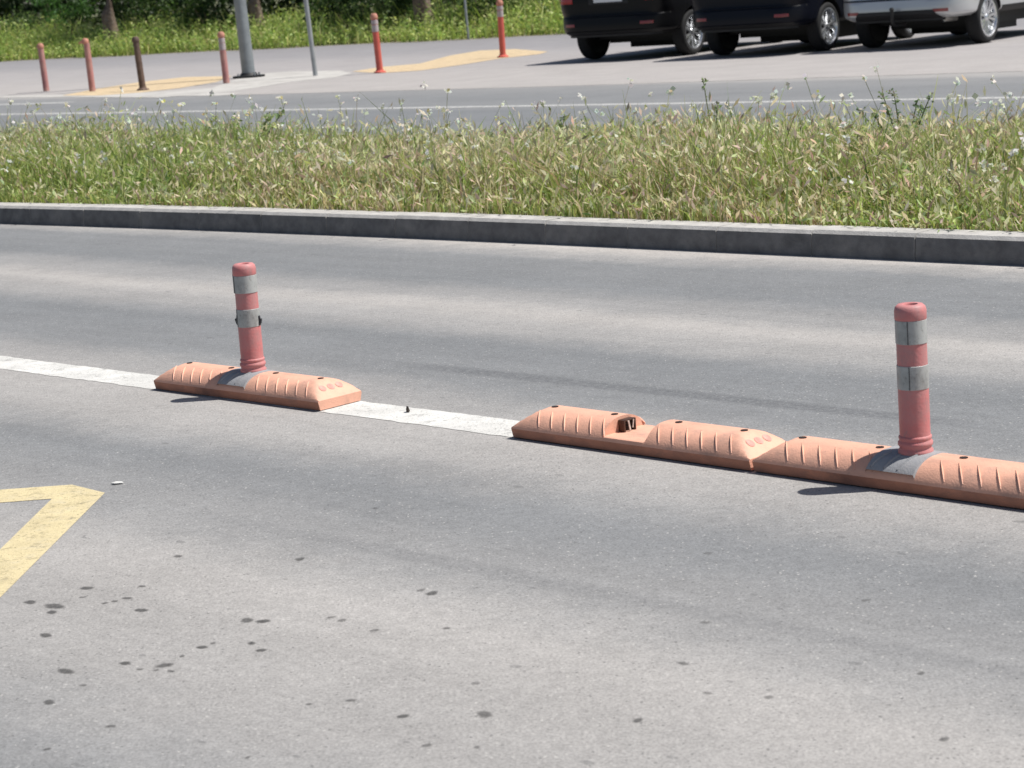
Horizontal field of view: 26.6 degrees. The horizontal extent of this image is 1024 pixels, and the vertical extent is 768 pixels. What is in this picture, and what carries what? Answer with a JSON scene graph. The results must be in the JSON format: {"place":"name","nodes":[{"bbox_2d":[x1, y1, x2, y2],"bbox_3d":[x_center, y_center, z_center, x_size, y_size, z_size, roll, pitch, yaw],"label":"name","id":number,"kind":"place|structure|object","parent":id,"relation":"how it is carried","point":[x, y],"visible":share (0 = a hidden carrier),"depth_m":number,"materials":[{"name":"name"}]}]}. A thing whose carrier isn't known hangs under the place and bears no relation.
{"place":"outdoors","nodes":[
{"label":"outdoors","id":0,"kind":"place"},
{"bbox_2d":[0,71,349,97],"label":"pavement","id":1,"kind":"structure","parent":0,"point":[267,79],"depth_m":37.26,"materials":[{"name":"concrete"}]},
{"bbox_2d":[217,32,229,82],"bbox_3d":[-5.077,-5.745,38.075,0.139,0.899,0.130,-4,11,0],"label":"bollard","id":2,"kind":"object","parent":1,"relation":"on","point":[223,54],"visible":1,"depth_m":38.03,"materials":[{"name":"red plastic"}]},
{"bbox_2d":[233,0,264,77],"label":"lamp post","id":3,"kind":"object","parent":1,"relation":"on","point":[245,45],"visible":1,"depth_m":39.88,"materials":[{"name":"metal"}]},
{"bbox_2d":[303,0,317,75],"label":"sign pole","id":4,"kind":"object","parent":1,"relation":"on","point":[310,37],"visible":1,"depth_m":38.33,"materials":[{"name":"grey metal"}]},
{"bbox_2d":[6,0,471,32],"bbox_3d":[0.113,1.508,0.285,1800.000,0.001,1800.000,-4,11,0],"label":"ground","id":5,"kind":"structure","parent":0,"point":[220,11],"depth_m":249.26,"materials":[{"name":"green plant"}]},
{"bbox_2d":[0,0,565,61],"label":"verge","id":6,"kind":"structure","parent":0,"point":[393,41],"depth_m":58.84,"materials":[{"name":"green plant"}]},
{"bbox_2d":[0,6,57,40],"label":"bush","id":7,"kind":"object","parent":6,"relation":"on","point":[25,18],"visible":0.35,"depth_m":74.17,"materials":[{"name":"green plant"}]},
{"bbox_2d":[26,0,97,33],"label":"bush","id":8,"kind":"object","parent":6,"relation":"on","point":[81,9],"visible":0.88,"depth_m":73.46,"materials":[{"name":"green plant"}]},
{"bbox_2d":[101,0,119,54],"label":"tree","id":9,"kind":"object","parent":6,"relation":"on","point":[108,19],"visible":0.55,"depth_m":66.17,"materials":[{"name":"brown plant"}]},
{"bbox_2d":[113,0,183,41],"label":"bush","id":10,"kind":"object","parent":6,"relation":"on","point":[148,13],"visible":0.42,"depth_m":67.79,"materials":[{"name":"green plant"}]},
{"bbox_2d":[171,0,234,37],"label":"bush","id":11,"kind":"object","parent":6,"relation":"on","point":[199,7],"visible":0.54,"depth_m":64.81,"materials":[{"name":"green plant"}]},
{"bbox_2d":[247,0,266,31],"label":"tree","id":12,"kind":"object","parent":6,"relation":"on","point":[253,8],"visible":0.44,"depth_m":63.71,"materials":[{"name":"brown plant"}]},
{"bbox_2d":[0,0,545,38],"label":"thicket","id":13,"kind":"object","parent":6,"relation":"on","point":[6,7],"visible":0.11,"depth_m":74.58,"materials":[{"name":"green plant"}]},
{"bbox_2d":[299,0,370,38],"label":"bush","id":14,"kind":"object","parent":6,"relation":"on","point":[326,3],"visible":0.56,"depth_m":60.55,"materials":[{"name":"green plant"}]},
{"bbox_2d":[340,0,413,37],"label":"bush","id":15,"kind":"object","parent":6,"relation":"on","point":[389,6],"visible":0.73,"depth_m":58.56,"materials":[{"name":"green plant"}]},
{"bbox_2d":[412,0,436,37],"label":"tree","id":16,"kind":"object","parent":6,"relation":"on","point":[417,7],"visible":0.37,"depth_m":57.57,"materials":[{"name":"brown plant"}]},
{"bbox_2d":[464,0,469,38],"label":"fence pole","id":17,"kind":"object","parent":6,"relation":"on","point":[466,18],"visible":1,"depth_m":54.12,"materials":[{"name":"grey metal"}]},
{"bbox_2d":[431,0,542,33],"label":"bush","id":18,"kind":"object","parent":6,"relation":"on","point":[493,2],"visible":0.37,"depth_m":56.15,"materials":[{"name":"green plant"}]},
{"bbox_2d":[62,49,547,95],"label":"ochre paving","id":19,"kind":"structure","parent":0,"point":[446,61],"depth_m":39.99,"materials":[{"name":"yellow paint"}]},
{"bbox_2d":[78,38,95,90],"bbox_3d":[-7.655,-5.747,38.974,0.218,0.947,0.130,-4,11,0],"label":"bollard","id":20,"kind":"object","parent":19,"relation":"on","point":[89,65],"visible":1,"depth_m":38.93,"materials":[{"name":"plastic"}]},
{"bbox_2d":[132,36,148,90],"bbox_3d":[-6.482,-5.592,37.739,0.220,0.933,0.220,-4,11,0],"label":"bollard","id":21,"kind":"object","parent":19,"relation":"on","point":[139,64],"visible":1,"depth_m":37.70,"materials":[{"name":"brown plastic"}]},
{"bbox_2d":[370,13,385,72],"bbox_3d":[-2.339,-5.933,37.646,0.220,1.025,0.220,-4,11,0],"label":"bollard","id":22,"kind":"object","parent":19,"relation":"on","point":[376,40],"visible":1,"depth_m":37.60,"materials":[{"name":"red plastic"}]},
{"bbox_2d":[496,0,508,56],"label":"bollard","id":23,"kind":"object","parent":19,"relation":"on","point":[501,32],"visible":1,"depth_m":40.53,"materials":[{"name":"red plastic"}]},
{"bbox_2d":[0,224,1023,767],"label":"road","id":24,"kind":"structure","parent":0,"point":[214,582],"depth_m":6.05,"materials":[{"name":"grey asphalt"}]},
{"bbox_2d":[0,485,104,596],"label":"zigzag line","id":25,"kind":"object","parent":24,"relation":"on","point":[45,535],"visible":1,"depth_m":6.48,"materials":[{"name":"yellow paint"}]},
{"bbox_2d":[0,356,587,447],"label":"lane line","id":26,"kind":"object","parent":24,"relation":"on","point":[460,421],"visible":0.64,"depth_m":7.89,"materials":[{"name":"white paint"}]},
{"bbox_2d":[154,362,361,410],"bbox_3d":[-0.990,-0.007,8.295,1.000,0.095,0.213,6,15,44],"label":"lane separator","id":27,"kind":"object","parent":26,"relation":"on","point":[298,390],"visible":0.97,"depth_m":8.12,"materials":[{"name":"orange rubber"}]},
{"bbox_2d":[217,262,277,388],"bbox_3d":[-1.014,-0.231,8.261,0.180,0.464,0.202,6,15,44],"label":"flexible post","id":28,"kind":"object","parent":27,"relation":"on","point":[248,319],"visible":0.99,"depth_m":8.21,"materials":[{"name":"plastic"}]},
{"bbox_2d":[511,405,784,470],"bbox_3d":[0.427,0.153,6.888,0.213,0.095,1.015,-14,15,-43],"label":"lane separator","id":29,"kind":"object","parent":26,"relation":"on","point":[719,445],"visible":0.98,"depth_m":6.78,"materials":[{"name":"orange rubber"}]},
{"bbox_2d":[752,436,1023,508],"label":"lane separator","id":30,"kind":"object","parent":26,"relation":"on","point":[974,479],"visible":0.91,"depth_m":6.08,"materials":[{"name":"orange rubber"}]},
{"bbox_2d":[865,302,946,477],"bbox_3d":[1.122,0.007,6.124,0.202,0.475,0.180,-14,15,-43],"label":"flexible post","id":31,"kind":"object","parent":30,"relation":"on","point":[912,452],"visible":0.98,"depth_m":6.08,"materials":[{"name":"plastic"}]},
{"bbox_2d":[0,202,1023,265],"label":"kerb","id":32,"kind":"structure","parent":24,"relation":"on","point":[947,245],"depth_m":12.15,"materials":[{"name":"concrete"}]},
{"bbox_2d":[0,18,1023,94],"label":"parking lot","id":33,"kind":"structure","parent":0,"point":[563,61],"depth_m":35.33,"materials":[{"name":"grey asphalt"}]},
{"bbox_2d":[37,43,49,90],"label":"bollard","id":34,"kind":"object","parent":33,"relation":"on","point":[43,68],"visible":1,"depth_m":40.59,"materials":[{"name":"red plastic"}]},
{"bbox_2d":[560,0,781,58],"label":"black suv","id":35,"kind":"object","parent":33,"relation":"on","point":[595,28],"visible":0.69,"depth_m":35.43,"materials":[{"name":"paint"}]},
{"bbox_2d":[691,0,913,54],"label":"navy hatchback","id":36,"kind":"object","parent":33,"relation":"on","point":[820,25],"visible":0.83,"depth_m":33.42,"materials":[{"name":"paint"}]},
{"bbox_2d":[844,0,1023,47],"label":"silver people carrier","id":37,"kind":"object","parent":33,"relation":"on","point":[980,21],"visible":1,"depth_m":32.17,"materials":[{"name":"paint"}]},
{"bbox_2d":[1002,0,1023,4],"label":"door","id":38,"kind":"structure","parent":37,"relation":"in","point":[1004,1],"depth_m":32.64,"materials":[{"name":"silver metal"}]},
{"bbox_2d":[0,71,1023,141],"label":"road","id":39,"kind":"structure","parent":0,"point":[903,86],"depth_m":25.35,"materials":[{"name":"grey asphalt"}]},
{"bbox_2d":[0,96,1023,114],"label":"edge line","id":40,"kind":"object","parent":39,"relation":"on","point":[520,105],"visible":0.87,"depth_m":25.15,"materials":[{"name":"white paint"}]},
{"bbox_2d":[18,200,1022,230],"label":"median soil","id":41,"kind":"structure","parent":0,"point":[478,212],"depth_m":13.02,"materials":[{"name":"brown soil"}]},
{"bbox_2d":[202,107,284,142],"bbox_3d":[-2.112,-1.937,17.250,0.692,0.511,0.956,-4,11,0],"label":"tall weed","id":42,"kind":"object","parent":41,"relation":"on","point":[276,116],"visible":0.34,"depth_m":17.14,"materials":[{"name":"green plant"}]},
{"bbox_2d":[0,74,1023,231],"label":"meadow grass","id":43,"kind":"structure","parent":41,"relation":"on","point":[761,176],"depth_m":13.28,"materials":[{"name":"green plant"}]},
{"bbox_2d":[0,65,1023,221],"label":"wildflowers","id":44,"kind":"object","parent":41,"relation":"on","point":[842,124],"visible":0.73,"depth_m":14.93,"materials":[{"name":"white plant"}]},
{"bbox_2d":[546,114,587,138],"bbox_3d":[0.434,-1.760,15.623,0.334,0.393,0.286,-7,11,-13],"label":"tall weed","id":45,"kind":"object","parent":41,"relation":"on","point":[561,124],"visible":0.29,"depth_m":15.60,"materials":[{"name":"green plant"}]},
{"bbox_2d":[701,78,722,129],"bbox_3d":[1.346,-1.732,14.453,0.132,0.632,0.199,-4,11,0],"label":"tall weed","id":46,"kind":"object","parent":41,"relation":"on","point":[702,79],"visible":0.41,"depth_m":14.47,"materials":[{"name":"green plant"}]},
{"bbox_2d":[856,88,933,136],"bbox_3d":[2.375,-1.555,13.326,0.509,0.557,0.580,-4,11,0],"label":"tall weed","id":47,"kind":"object","parent":41,"relation":"on","point":[922,109],"visible":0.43,"depth_m":13.17,"materials":[{"name":"green plant"}]}
]}

